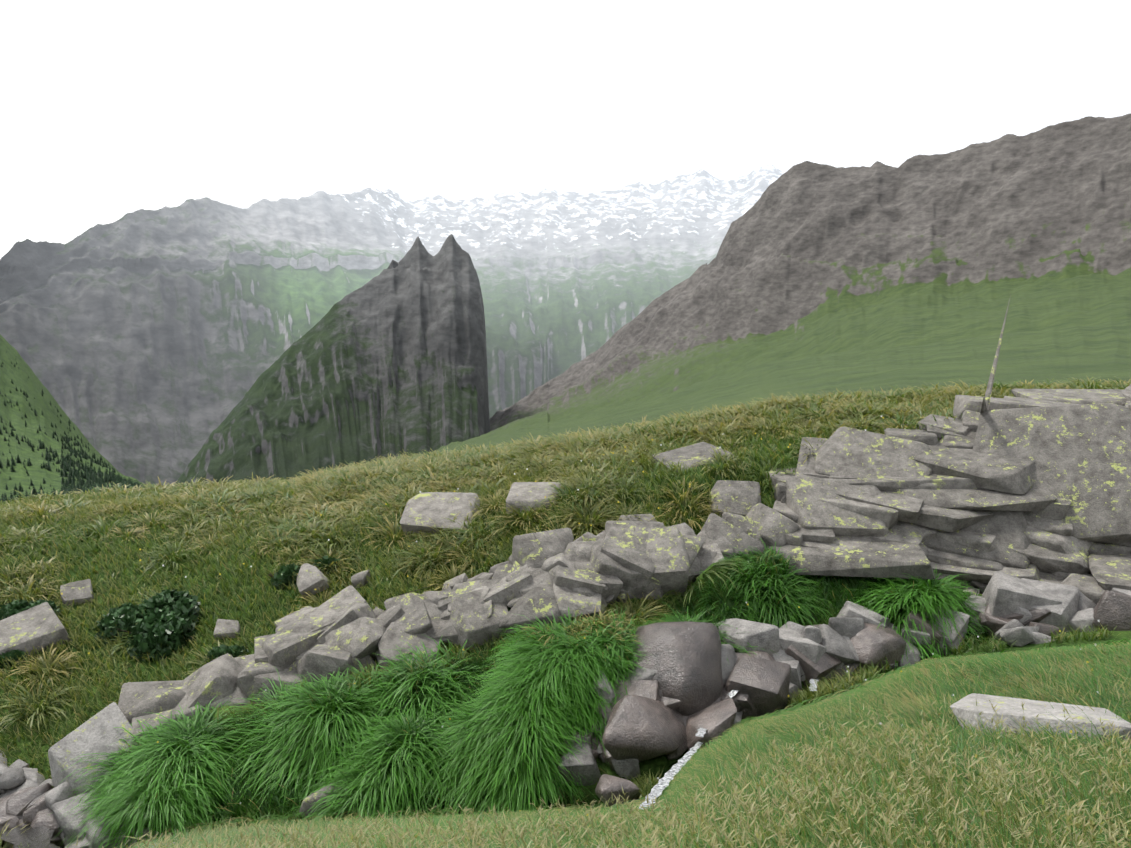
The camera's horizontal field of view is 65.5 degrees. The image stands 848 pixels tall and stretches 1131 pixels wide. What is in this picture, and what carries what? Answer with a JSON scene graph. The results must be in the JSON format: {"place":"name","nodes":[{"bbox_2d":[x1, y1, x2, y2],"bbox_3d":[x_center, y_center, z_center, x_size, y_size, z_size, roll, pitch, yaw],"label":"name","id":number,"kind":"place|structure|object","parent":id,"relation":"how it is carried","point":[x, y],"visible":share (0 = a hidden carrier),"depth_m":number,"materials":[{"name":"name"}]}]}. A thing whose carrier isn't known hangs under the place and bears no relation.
{"place":"outdoors","nodes":[
{"label":"outdoors","id":0,"kind":"place"},
{"bbox_2d":[0,334,153,498],"bbox_3d":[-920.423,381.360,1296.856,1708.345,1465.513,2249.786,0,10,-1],"label":"hillside","id":1,"kind":"structure","parent":0,"point":[32,385],"depth_m":803.20,"materials":[{"name":"green plant"}]},
{"bbox_2d":[0,350,145,503],"bbox_3d":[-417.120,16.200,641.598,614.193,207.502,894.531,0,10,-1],"label":"conifer trees","id":2,"kind":"object","parent":1,"relation":"on","point":[93,476],"visible":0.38,"depth_m":594.24,"materials":[{"name":"green plant"}]},
{"bbox_2d":[175,234,489,485],"bbox_3d":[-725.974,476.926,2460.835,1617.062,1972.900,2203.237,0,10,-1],"label":"mountain spur","id":3,"kind":"structure","parent":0,"point":[392,358],"depth_m":2074.86,"materials":[{"name":"grey stone"}]},
{"bbox_2d":[0,163,783,486],"bbox_3d":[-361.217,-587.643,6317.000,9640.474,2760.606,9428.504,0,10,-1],"label":"mountain range","id":4,"kind":"structure","parent":0,"point":[150,345],"depth_m":4546.59,"materials":[{"name":"grey stone"}]},
{"bbox_2d":[0,377,1130,847],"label":"grass tufts","id":5,"kind":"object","parent":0,"point":[654,764],"depth_m":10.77,"materials":[{"name":"green plant"}]},
{"bbox_2d":[0,556,570,715],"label":"juniper shrubs","id":6,"kind":"object","parent":5,"relation":"on","point":[166,616],"visible":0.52,"depth_m":11.07,"materials":[{"name":"green plant"}]},
{"bbox_2d":[0,295,1130,817],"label":"rock outcrop","id":7,"kind":"object","parent":5,"relation":"on","point":[1030,483],"visible":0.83,"depth_m":11.01,"materials":[{"name":"grey stone"}]},
{"bbox_2d":[0,590,1130,847],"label":"boulders","id":8,"kind":"object","parent":5,"relation":"on","point":[666,710],"visible":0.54,"depth_m":8.78,"materials":[{"name":"grey stone"}]},
{"bbox_2d":[0,794,59,847],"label":"rock","id":9,"kind":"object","parent":8,"relation":"on","point":[38,837],"depth_m":8.21,"materials":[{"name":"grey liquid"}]},
{"bbox_2d":[695,690,738,736],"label":"stream water","id":10,"kind":"structure","parent":8,"relation":"on","point":[701,732],"depth_m":8.18,"materials":[{"name":"liquid"}]},
{"bbox_2d":[0,571,1130,847],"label":"rocks","id":11,"kind":"object","parent":5,"relation":"on","point":[1066,605],"visible":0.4,"depth_m":9.56,"materials":[{"name":"grey stone"}]},
{"bbox_2d":[809,679,818,690],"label":"stream water","id":12,"kind":"structure","parent":11,"relation":"on","point":[812,682],"depth_m":9.04,"materials":[{"name":"liquid"}]},
{"bbox_2d":[61,415,1099,815],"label":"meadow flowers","id":13,"kind":"object","parent":5,"relation":"on","point":[591,525],"visible":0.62,"depth_m":11.61,"materials":[{"name":"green plant"}]},
{"bbox_2d":[48,693,1130,794],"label":"pale rocks","id":14,"kind":"object","parent":5,"relation":"on","point":[97,732],"visible":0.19,"depth_m":5.60,"materials":[{"name":"grey stone"}]},
{"bbox_2d":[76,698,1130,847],"bbox_3d":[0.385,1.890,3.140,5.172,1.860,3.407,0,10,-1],"label":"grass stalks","id":15,"kind":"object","parent":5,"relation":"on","point":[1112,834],"depth_m":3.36,"materials":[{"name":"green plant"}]},
{"bbox_2d":[639,742,702,808],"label":"stream","id":16,"kind":"structure","parent":5,"relation":"on","point":[660,786],"depth_m":6.94,"materials":[{"name":"liquid"}]},
{"bbox_2d":[0,0,1130,258],"label":"sky","id":17,"kind":"structure","parent":0,"point":[110,110],"materials":[{"name":"white"}]},
{"bbox_2d":[417,113,1130,455],"bbox_3d":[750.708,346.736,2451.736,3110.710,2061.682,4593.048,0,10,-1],"label":"mountain slope","id":18,"kind":"structure","parent":0,"point":[917,271],"depth_m":1521.67,"materials":[{"name":"grey stone"}]},
{"bbox_2d":[801,630,988,676],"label":"stream water","id":19,"kind":"structure","parent":0,"point":[981,632],"depth_m":10.08,"materials":[{"name":"grey liquid"}]}
]}

